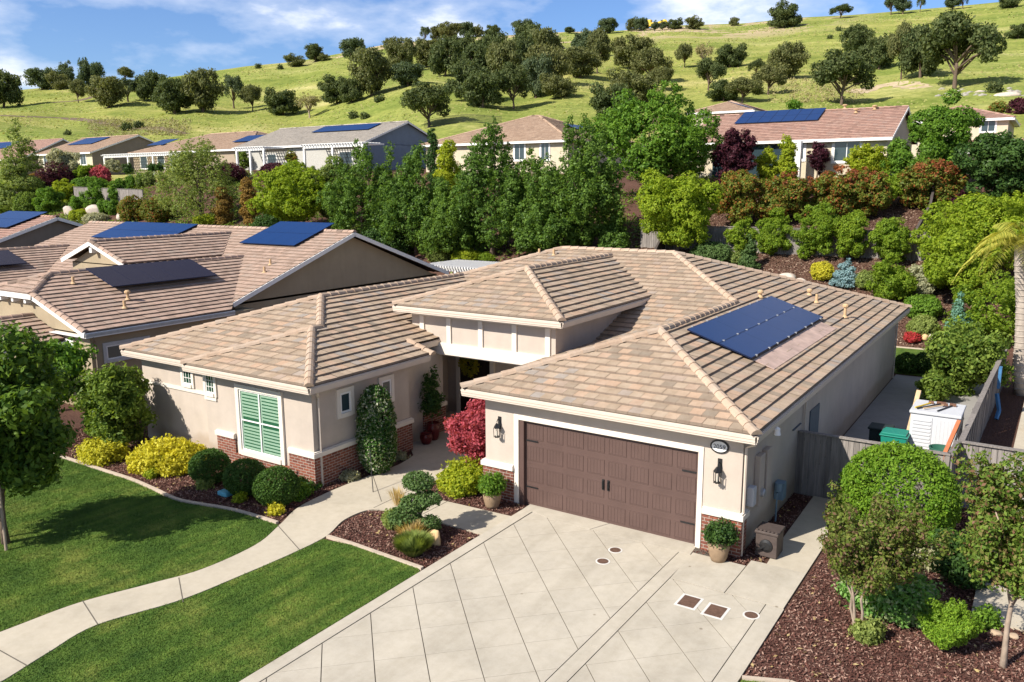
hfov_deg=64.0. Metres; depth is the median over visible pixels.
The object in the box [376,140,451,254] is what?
pear tree
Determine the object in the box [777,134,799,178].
lime sapling
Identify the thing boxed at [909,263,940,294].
grey shrub
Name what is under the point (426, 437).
plant pot
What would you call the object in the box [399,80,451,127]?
oak tree
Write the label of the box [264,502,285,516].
plant
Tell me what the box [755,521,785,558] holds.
hose box
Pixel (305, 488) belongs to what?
plant
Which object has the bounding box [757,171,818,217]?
photinia
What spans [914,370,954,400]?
holly shrub
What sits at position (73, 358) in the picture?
young tree
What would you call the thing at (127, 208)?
photinia hedge
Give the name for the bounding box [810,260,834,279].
golden conifer
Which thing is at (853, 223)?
round shrub
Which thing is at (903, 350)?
back lawn
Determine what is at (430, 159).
cypress
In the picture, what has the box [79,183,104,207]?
round bush
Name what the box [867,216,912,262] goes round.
round shrub
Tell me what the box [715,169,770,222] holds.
photinia
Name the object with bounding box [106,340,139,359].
window
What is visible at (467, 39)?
oak tree
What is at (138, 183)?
terrace plant
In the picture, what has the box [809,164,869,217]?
photinia
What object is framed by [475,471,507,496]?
potted plant
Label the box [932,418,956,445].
door
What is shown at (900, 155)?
green shrub
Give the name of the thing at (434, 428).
plant pot
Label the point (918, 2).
oak tree
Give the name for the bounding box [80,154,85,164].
window
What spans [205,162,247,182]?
plum hedge
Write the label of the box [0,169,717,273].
ground cover
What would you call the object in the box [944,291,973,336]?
weeping cedar
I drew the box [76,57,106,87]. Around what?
oak tree
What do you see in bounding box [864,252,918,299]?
round shrub
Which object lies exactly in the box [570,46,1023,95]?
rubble
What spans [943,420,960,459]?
orange board
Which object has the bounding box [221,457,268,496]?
boxwood ball
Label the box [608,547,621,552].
drain cover
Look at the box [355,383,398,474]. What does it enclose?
jasmine topiary
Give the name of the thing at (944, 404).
garden tool
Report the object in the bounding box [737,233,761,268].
dwarf conifer
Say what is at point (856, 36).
oak tree
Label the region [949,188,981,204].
plum bush
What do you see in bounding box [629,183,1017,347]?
bark mulch
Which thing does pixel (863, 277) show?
plant
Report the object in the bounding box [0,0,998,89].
sky
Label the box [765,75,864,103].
dry scrub
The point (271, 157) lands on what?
window
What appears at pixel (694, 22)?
oak tree
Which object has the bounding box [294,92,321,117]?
oak tree
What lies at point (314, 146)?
house
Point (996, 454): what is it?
wooden fence
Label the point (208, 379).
window
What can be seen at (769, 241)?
round shrub
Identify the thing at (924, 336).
boulder
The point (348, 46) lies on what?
oak tree
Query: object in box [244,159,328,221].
maple tree
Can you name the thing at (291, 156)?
round bush
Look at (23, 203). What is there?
hedge shrub
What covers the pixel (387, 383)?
window
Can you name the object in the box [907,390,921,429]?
timber board
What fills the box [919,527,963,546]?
plant
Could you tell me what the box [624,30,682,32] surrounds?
sandy bank
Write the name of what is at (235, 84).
oak tree
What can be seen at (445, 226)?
pear tree
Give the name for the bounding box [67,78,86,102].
oak tree
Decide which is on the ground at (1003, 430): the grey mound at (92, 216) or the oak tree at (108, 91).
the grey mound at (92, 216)
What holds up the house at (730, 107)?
on the hillside
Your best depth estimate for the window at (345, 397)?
24.34 m
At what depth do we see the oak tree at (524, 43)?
233.92 m
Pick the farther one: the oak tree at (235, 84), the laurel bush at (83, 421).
the oak tree at (235, 84)
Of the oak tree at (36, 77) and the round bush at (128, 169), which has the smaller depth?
the round bush at (128, 169)
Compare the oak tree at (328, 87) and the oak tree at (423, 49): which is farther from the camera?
the oak tree at (423, 49)
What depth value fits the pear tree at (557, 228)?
59.85 m
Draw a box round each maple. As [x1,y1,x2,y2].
[443,398,485,465]
[634,167,725,250]
[907,190,1023,273]
[916,225,1004,302]
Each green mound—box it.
[68,209,86,220]
[70,176,110,187]
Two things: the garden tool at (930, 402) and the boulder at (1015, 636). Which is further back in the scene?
the garden tool at (930, 402)
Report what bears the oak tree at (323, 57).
on the hillside
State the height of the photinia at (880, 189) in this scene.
3.575 m
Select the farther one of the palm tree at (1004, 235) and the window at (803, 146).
the window at (803, 146)
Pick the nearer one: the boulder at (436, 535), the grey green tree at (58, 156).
the boulder at (436, 535)
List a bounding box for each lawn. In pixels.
[0,459,277,631]
[892,347,982,382]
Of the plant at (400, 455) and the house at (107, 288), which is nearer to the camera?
the plant at (400, 455)
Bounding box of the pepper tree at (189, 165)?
[154,134,240,220]
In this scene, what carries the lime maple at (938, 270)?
on the ground at (1003, 430)
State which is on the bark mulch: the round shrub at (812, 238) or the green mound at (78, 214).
the round shrub at (812, 238)
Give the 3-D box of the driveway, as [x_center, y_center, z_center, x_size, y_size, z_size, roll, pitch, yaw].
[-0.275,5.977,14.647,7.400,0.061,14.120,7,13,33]
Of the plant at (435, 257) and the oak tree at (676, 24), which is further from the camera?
the oak tree at (676, 24)
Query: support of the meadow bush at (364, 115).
on the hillside
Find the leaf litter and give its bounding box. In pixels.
[72,442,1018,679]
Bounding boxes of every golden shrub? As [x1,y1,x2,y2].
[74,436,130,466]
[125,433,210,477]
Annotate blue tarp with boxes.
[994,366,1002,419]
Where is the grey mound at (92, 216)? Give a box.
[81,212,110,223]
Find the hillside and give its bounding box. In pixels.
[0,0,1023,211]
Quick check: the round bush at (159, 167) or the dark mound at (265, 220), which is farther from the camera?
the round bush at (159, 167)
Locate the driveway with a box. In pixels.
[239,504,805,681]
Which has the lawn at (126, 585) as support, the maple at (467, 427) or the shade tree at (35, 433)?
the shade tree at (35, 433)
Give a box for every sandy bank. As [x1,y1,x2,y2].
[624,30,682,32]
[846,81,932,92]
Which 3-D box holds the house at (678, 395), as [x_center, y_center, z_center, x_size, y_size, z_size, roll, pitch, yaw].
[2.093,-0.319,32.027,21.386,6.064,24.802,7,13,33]
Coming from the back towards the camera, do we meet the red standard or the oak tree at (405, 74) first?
the oak tree at (405, 74)
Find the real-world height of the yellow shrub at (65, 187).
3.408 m
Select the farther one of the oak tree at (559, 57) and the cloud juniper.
the oak tree at (559, 57)
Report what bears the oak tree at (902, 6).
on the hillside
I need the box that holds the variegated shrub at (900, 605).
[830,572,945,630]
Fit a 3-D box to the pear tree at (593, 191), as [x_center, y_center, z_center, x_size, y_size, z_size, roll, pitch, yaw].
[5.277,-11.497,60.717,7.123,10.635,6.515,7,13,33]
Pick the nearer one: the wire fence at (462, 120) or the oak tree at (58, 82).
the wire fence at (462, 120)
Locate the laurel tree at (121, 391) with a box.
[68,360,158,449]
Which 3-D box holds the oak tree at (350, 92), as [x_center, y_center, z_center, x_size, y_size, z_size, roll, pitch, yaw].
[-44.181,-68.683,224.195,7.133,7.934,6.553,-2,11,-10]
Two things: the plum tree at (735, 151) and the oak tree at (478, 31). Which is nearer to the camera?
the plum tree at (735, 151)
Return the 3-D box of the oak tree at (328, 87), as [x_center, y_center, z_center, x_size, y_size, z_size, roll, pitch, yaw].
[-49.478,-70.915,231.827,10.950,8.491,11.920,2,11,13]
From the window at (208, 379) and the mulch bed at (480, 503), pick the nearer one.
the mulch bed at (480, 503)
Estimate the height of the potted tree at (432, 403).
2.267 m
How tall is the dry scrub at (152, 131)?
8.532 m
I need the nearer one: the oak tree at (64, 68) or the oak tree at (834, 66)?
the oak tree at (834, 66)
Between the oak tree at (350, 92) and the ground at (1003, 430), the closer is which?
the ground at (1003, 430)
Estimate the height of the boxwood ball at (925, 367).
1.094 m
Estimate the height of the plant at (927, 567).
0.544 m
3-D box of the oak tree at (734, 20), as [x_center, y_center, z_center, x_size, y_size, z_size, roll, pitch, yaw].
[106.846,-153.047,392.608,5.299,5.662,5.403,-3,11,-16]
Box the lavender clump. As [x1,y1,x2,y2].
[391,529,434,557]
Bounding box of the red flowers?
[903,331,921,342]
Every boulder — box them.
[63,206,72,215]
[85,205,100,213]
[426,529,440,545]
[780,273,795,277]
[916,334,928,340]
[990,629,1002,636]
[993,92,1020,95]
[1009,633,1018,639]
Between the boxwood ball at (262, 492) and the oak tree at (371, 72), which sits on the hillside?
the oak tree at (371, 72)
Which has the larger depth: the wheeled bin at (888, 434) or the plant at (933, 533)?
the wheeled bin at (888, 434)
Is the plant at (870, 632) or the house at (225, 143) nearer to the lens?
the plant at (870, 632)
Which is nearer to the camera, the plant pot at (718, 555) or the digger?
the plant pot at (718, 555)
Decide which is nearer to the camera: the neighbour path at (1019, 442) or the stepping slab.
the stepping slab
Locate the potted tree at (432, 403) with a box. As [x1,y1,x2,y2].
[417,364,445,423]
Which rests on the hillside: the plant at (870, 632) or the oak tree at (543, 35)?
the oak tree at (543, 35)
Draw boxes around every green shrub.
[72,164,95,179]
[107,178,132,200]
[879,137,914,177]
[881,168,905,201]
[941,270,1015,340]
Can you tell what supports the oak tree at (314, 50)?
on the hillside
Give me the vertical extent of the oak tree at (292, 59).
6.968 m
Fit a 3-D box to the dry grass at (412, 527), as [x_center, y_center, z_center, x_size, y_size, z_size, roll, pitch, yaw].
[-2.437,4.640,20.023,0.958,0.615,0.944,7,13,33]
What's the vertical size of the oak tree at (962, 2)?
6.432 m
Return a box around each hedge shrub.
[0,189,12,213]
[11,191,36,210]
[31,186,66,213]
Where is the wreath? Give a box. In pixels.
[458,357,479,377]
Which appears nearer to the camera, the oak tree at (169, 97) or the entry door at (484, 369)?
the entry door at (484, 369)
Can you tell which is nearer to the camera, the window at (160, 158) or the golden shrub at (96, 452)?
the golden shrub at (96, 452)
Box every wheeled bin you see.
[868,422,894,441]
[879,427,910,466]
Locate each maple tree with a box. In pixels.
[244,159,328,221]
[304,154,360,220]
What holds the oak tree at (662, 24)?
on the hillside
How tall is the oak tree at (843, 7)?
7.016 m
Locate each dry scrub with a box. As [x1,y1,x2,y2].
[84,117,192,135]
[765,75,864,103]
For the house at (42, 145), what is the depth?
148.32 m
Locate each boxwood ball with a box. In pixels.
[187,447,231,483]
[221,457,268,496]
[251,465,300,506]
[895,352,919,372]
[912,351,936,373]
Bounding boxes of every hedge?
[34,161,75,185]
[116,194,146,220]
[138,197,174,221]
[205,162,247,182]
[257,162,281,175]
[688,240,733,261]
[1006,97,1023,113]
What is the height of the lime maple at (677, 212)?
6.498 m
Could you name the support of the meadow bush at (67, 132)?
on the hillside
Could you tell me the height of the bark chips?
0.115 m
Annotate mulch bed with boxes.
[66,428,411,520]
[332,511,478,568]
[423,481,526,514]
[727,495,811,564]
[746,504,1023,681]
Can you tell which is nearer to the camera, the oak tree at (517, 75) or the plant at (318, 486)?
the plant at (318, 486)
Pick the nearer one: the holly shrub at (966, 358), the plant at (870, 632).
the plant at (870, 632)
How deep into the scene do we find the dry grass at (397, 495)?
22.34 m
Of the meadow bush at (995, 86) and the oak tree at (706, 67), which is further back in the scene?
the oak tree at (706, 67)
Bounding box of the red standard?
[806,141,830,177]
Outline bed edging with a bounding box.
[60,346,923,681]
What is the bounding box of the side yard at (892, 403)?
[806,374,984,495]
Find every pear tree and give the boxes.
[316,138,402,237]
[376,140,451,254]
[416,180,485,258]
[451,115,528,256]
[497,147,568,251]
[513,187,595,252]
[538,113,625,246]
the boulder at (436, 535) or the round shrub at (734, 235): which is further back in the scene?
the round shrub at (734, 235)
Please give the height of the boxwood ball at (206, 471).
1.102 m
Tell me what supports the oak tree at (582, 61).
on the hillside
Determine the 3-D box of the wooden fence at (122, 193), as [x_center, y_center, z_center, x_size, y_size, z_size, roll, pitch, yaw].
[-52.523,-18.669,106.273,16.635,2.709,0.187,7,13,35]
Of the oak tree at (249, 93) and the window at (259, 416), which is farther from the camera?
the oak tree at (249, 93)
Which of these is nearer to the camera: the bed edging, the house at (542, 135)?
the bed edging
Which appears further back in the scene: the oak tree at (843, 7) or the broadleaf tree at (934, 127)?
the oak tree at (843, 7)
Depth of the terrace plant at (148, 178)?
110.96 m
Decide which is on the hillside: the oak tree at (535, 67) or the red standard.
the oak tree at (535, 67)
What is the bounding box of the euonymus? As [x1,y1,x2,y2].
[436,455,482,498]
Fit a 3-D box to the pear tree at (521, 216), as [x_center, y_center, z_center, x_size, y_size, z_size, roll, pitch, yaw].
[1.803,-10.387,62.271,5.780,8.615,6.099,7,13,33]
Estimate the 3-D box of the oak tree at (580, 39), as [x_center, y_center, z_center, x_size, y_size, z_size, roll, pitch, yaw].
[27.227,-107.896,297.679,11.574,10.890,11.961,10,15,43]
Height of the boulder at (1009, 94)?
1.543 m
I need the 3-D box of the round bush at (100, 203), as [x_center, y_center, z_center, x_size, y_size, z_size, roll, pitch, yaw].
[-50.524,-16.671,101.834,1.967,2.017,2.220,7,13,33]
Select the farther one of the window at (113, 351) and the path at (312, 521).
the window at (113, 351)
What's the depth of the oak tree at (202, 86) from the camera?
241.36 m
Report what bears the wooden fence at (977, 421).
on the ground at (1003, 430)
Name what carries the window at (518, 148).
in the house at (542, 135)
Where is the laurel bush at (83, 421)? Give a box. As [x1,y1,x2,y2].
[76,373,114,431]
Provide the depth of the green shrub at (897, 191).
58.90 m
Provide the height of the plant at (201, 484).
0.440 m
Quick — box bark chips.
[61,426,1023,681]
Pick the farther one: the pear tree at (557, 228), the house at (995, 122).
the house at (995, 122)
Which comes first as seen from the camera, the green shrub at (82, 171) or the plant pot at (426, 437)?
the plant pot at (426, 437)
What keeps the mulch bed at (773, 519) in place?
on the ground at (1003, 430)
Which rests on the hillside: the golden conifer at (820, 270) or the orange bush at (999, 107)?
the orange bush at (999, 107)
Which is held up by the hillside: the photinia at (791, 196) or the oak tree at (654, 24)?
the oak tree at (654, 24)
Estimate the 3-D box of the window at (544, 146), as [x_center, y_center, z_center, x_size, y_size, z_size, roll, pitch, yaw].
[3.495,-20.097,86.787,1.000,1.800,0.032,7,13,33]
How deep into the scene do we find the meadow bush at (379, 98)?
213.73 m
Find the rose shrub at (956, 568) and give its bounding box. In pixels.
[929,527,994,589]
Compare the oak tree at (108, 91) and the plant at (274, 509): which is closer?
the plant at (274, 509)
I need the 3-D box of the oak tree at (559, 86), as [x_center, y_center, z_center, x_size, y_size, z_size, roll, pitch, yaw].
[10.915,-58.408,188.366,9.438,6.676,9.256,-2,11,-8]
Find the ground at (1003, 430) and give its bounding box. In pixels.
[45,168,1023,681]
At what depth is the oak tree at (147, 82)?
281.93 m
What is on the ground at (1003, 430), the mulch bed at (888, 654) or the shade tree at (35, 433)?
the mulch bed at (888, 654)
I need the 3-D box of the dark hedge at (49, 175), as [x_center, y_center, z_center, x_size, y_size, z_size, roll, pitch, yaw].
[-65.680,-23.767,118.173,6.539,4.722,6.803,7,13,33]
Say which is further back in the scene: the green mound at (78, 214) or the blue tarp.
the green mound at (78, 214)
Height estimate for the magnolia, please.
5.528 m
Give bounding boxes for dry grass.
[388,484,404,505]
[395,519,429,533]
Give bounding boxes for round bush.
[68,195,83,210]
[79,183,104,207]
[96,199,108,213]
[103,158,121,171]
[103,199,118,214]
[122,162,132,174]
[146,163,155,171]
[154,161,163,171]
[235,151,249,168]
[284,150,297,161]
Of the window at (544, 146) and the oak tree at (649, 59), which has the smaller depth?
the window at (544, 146)
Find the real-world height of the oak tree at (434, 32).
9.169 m
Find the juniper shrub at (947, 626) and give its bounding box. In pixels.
[916,598,986,649]
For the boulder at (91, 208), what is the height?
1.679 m
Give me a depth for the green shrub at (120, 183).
104.69 m
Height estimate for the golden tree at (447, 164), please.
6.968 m
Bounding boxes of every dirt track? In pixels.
[0,115,189,133]
[51,96,96,102]
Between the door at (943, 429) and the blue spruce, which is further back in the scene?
the blue spruce
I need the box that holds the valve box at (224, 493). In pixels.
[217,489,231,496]
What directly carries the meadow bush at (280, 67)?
on the hillside
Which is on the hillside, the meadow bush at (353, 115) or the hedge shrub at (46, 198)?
the meadow bush at (353, 115)
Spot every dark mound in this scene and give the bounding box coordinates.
[251,213,280,226]
[360,224,413,253]
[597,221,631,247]
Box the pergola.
[430,259,497,272]
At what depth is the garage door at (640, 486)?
20.84 m
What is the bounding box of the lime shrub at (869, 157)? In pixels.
[843,143,892,173]
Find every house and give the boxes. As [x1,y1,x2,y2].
[0,138,68,173]
[0,211,82,247]
[0,221,448,404]
[37,134,158,175]
[101,131,267,175]
[119,246,911,558]
[232,121,428,174]
[421,115,641,173]
[686,100,767,125]
[690,104,917,178]
[911,105,1023,158]
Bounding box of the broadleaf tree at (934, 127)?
[906,88,986,174]
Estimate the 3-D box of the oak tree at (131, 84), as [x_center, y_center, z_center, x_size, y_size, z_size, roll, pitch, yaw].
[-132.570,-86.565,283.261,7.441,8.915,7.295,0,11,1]
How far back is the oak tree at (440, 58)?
249.65 m
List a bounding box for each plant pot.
[420,431,432,444]
[426,421,439,440]
[483,492,500,509]
[708,541,729,562]
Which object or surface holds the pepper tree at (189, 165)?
on the ground at (1003, 430)
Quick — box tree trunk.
[0,485,7,550]
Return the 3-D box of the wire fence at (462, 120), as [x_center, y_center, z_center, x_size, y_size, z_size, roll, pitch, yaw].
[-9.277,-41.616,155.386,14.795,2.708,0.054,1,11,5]
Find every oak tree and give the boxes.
[0,68,24,107]
[22,67,60,89]
[43,70,70,89]
[58,60,74,80]
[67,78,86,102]
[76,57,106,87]
[84,75,128,107]
[116,67,134,77]
[118,77,137,101]
[134,69,166,100]
[149,75,193,113]
[179,67,225,111]
[222,73,243,108]
[236,83,261,110]
[260,87,302,114]
[283,52,305,66]
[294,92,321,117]
[305,43,323,61]
[316,74,349,103]
[317,53,330,60]
[337,75,363,103]
[338,37,366,60]
[347,46,393,95]
[380,36,416,64]
[388,61,424,85]
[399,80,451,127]
[413,37,440,67]
[419,26,430,38]
[427,33,461,75]
[429,23,440,38]
[436,21,462,38]
[443,58,482,100]
[451,30,475,60]
[459,21,473,36]
[459,66,505,107]
[461,42,492,69]
[474,24,484,36]
[474,28,508,65]
[484,24,500,35]
[485,38,524,73]
[497,61,529,108]
[511,19,534,29]
[511,21,540,51]
[513,33,534,60]
[521,53,552,97]
[523,42,571,77]
[529,26,564,50]
[539,72,578,98]
[563,45,604,77]
[564,26,574,33]
[570,27,592,48]
[585,25,613,73]
[589,82,636,120]
[597,17,618,33]
[606,67,665,102]
[609,33,657,68]
[625,16,637,30]
[630,45,673,74]
[633,17,648,30]
[646,66,675,84]
[651,20,658,30]
[657,19,666,29]
[666,17,683,28]
[674,42,692,66]
[684,15,704,28]
[694,41,713,57]
[695,57,726,90]
[705,78,739,100]
[713,42,749,67]
[724,76,764,102]
[728,16,739,25]
[747,58,764,71]
[750,62,787,94]
[766,40,810,78]
[767,0,802,27]
[807,48,877,104]
[828,3,853,17]
[837,23,875,51]
[857,32,897,69]
[884,0,896,14]
[885,20,912,79]
[893,0,912,13]
[896,22,938,77]
[914,9,1008,89]
[916,0,925,9]
[943,0,960,9]
[958,0,969,8]
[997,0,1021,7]
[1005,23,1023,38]
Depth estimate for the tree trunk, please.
19.61 m
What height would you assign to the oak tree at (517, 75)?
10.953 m
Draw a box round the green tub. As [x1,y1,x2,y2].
[929,444,950,456]
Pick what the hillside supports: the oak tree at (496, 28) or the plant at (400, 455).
the oak tree at (496, 28)
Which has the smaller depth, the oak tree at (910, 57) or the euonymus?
the euonymus
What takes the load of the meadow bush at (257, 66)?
on the hillside
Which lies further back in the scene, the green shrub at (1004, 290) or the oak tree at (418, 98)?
the oak tree at (418, 98)
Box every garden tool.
[915,400,933,407]
[917,401,946,408]
[923,403,947,408]
[937,403,956,411]
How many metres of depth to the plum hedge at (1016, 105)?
134.49 m
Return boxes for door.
[460,358,489,411]
[526,422,697,543]
[792,403,819,476]
[910,415,932,448]
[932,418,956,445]
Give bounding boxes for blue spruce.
[828,258,858,287]
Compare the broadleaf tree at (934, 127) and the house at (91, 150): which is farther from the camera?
the house at (91, 150)
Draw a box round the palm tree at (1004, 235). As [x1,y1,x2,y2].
[951,222,1023,395]
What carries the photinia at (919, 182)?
on the ground at (1003, 430)
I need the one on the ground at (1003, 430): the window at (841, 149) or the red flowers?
the red flowers
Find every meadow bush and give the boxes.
[63,129,71,134]
[118,121,133,130]
[132,120,144,127]
[254,63,261,68]
[276,63,283,69]
[347,110,358,118]
[359,111,369,118]
[373,93,384,101]
[785,98,802,109]
[983,78,1004,92]
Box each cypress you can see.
[210,186,233,224]
[238,177,259,225]
[424,128,439,180]
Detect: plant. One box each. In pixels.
[124,174,135,188]
[134,173,144,187]
[142,171,156,185]
[142,467,159,478]
[194,474,215,490]
[231,490,248,503]
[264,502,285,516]
[282,481,314,501]
[299,476,322,490]
[338,468,360,482]
[395,450,410,460]
[425,241,452,261]
[451,248,480,260]
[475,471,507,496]
[477,251,495,261]
[701,516,739,549]
[725,250,741,263]
[848,614,887,646]
[852,270,878,287]
[904,294,942,318]
[905,313,939,335]
[913,547,940,573]
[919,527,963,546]
[971,602,1003,631]
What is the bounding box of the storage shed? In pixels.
[908,399,965,448]
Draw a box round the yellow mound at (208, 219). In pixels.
[192,213,216,224]
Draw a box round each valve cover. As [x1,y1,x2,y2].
[674,593,703,609]
[700,602,730,619]
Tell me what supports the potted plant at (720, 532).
in the plant pot at (718, 555)
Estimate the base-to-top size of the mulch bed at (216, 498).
0.062 m
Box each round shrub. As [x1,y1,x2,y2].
[723,216,757,251]
[755,207,792,255]
[790,200,841,259]
[829,209,869,257]
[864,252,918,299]
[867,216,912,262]
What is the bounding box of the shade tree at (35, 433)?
[0,320,78,544]
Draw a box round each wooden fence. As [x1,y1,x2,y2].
[73,187,143,201]
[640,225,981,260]
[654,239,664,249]
[794,430,960,518]
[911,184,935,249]
[955,440,1023,517]
[958,349,1007,483]
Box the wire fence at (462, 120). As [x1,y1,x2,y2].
[427,114,500,127]
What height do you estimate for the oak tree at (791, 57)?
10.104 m
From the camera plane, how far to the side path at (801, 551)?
20.06 m
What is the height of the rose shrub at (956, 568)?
1.205 m
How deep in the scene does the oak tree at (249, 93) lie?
250.42 m
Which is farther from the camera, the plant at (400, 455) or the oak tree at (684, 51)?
the oak tree at (684, 51)
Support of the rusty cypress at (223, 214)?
on the ground at (1003, 430)
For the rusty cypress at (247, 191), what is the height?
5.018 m
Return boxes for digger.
[647,19,666,28]
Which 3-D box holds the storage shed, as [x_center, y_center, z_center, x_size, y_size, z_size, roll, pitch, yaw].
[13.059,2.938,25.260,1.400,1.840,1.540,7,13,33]
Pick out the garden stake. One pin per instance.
(371, 469)
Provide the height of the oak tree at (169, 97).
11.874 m
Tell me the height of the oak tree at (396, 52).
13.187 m
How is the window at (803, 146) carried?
in the house at (839, 133)
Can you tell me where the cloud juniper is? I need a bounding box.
[381,470,442,531]
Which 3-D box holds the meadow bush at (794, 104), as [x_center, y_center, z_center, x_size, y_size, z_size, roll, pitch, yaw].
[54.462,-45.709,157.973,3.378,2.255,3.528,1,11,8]
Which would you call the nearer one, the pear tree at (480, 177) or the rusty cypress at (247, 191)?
the pear tree at (480, 177)
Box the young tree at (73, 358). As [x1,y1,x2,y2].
[15,337,98,403]
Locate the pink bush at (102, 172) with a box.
[88,165,112,181]
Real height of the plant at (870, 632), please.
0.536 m
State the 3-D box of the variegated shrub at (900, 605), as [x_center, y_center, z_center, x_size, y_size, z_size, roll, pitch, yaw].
[7.734,5.086,16.855,2.168,0.974,2.034,7,13,33]
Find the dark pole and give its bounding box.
[954,417,963,440]
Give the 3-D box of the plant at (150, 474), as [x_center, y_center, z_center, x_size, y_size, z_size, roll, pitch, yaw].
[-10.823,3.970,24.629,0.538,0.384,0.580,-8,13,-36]
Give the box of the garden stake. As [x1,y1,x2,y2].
[369,449,373,491]
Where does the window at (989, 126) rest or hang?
in the house at (995, 122)
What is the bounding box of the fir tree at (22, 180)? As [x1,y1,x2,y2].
[0,116,46,209]
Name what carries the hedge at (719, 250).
on the bark mulch
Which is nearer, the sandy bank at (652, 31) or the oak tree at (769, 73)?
the oak tree at (769, 73)
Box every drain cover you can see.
[596,558,609,564]
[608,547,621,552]
[743,611,759,619]
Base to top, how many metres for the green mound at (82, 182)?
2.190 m
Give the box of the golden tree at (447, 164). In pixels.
[432,139,462,196]
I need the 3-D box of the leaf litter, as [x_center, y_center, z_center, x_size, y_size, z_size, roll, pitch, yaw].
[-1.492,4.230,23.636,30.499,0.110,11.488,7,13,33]
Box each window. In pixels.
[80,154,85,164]
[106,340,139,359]
[140,156,147,168]
[157,156,164,167]
[182,370,190,384]
[205,375,213,393]
[239,389,280,458]
[267,154,275,163]
[339,151,351,163]
[340,391,350,413]
[382,379,391,399]
[514,143,523,159]
[541,143,548,159]
[790,143,804,159]
[833,141,860,161]
[980,120,995,131]
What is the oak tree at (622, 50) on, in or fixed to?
on the hillside
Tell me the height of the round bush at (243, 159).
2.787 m
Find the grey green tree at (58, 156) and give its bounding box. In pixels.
[45,148,81,176]
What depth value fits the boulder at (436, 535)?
19.89 m
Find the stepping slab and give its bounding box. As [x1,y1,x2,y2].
[970,583,1023,631]
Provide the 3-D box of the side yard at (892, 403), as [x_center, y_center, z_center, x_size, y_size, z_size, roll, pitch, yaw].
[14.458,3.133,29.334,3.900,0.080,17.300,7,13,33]
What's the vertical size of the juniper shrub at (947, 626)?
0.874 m
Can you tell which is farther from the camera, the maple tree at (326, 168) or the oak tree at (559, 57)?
the oak tree at (559, 57)
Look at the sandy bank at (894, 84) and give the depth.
183.31 m
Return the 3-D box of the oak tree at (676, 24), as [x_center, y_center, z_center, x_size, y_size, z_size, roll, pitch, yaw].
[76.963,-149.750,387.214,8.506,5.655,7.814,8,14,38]
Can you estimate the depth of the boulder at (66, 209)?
104.91 m
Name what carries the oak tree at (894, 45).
on the hillside
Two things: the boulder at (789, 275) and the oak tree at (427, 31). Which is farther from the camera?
the oak tree at (427, 31)
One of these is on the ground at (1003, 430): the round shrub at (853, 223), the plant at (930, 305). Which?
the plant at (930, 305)
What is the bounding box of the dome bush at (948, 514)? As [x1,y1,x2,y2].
[835,439,963,541]
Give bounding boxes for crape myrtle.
[817,479,956,624]
[950,443,1023,668]
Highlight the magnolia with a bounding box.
[950,129,1023,199]
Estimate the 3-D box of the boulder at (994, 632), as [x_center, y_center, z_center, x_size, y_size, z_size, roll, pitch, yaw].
[9.386,5.673,15.877,0.216,0.136,0.182,2,11,12]
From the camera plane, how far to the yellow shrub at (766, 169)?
67.13 m
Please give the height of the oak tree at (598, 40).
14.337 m
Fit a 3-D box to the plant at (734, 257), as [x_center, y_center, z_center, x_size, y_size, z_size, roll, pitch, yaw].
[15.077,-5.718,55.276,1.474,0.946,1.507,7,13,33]
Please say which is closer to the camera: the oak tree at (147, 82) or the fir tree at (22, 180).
the fir tree at (22, 180)
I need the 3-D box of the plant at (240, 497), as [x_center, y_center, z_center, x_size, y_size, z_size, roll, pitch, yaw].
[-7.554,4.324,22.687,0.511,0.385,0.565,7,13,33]
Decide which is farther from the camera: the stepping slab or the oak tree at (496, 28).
the oak tree at (496, 28)
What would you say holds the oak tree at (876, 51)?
on the hillside
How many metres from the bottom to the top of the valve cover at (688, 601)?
0.009 m
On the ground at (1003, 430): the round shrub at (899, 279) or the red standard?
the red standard
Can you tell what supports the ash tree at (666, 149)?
on the ground at (1003, 430)
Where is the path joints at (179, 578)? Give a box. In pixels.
[0,475,446,665]
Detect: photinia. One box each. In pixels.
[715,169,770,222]
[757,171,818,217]
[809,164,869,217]
[846,166,894,216]
[896,157,969,209]
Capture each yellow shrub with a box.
[52,178,75,202]
[753,146,780,188]
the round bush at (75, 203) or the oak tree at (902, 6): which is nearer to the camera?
the round bush at (75, 203)
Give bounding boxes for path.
[0,411,509,681]
[767,496,831,573]
[1007,405,1023,484]
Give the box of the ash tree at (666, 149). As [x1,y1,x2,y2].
[588,80,723,182]
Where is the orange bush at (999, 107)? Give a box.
[987,100,1008,112]
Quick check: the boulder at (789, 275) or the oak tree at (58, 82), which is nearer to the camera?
the boulder at (789, 275)
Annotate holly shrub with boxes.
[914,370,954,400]
[922,320,1015,396]
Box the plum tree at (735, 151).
[711,127,757,184]

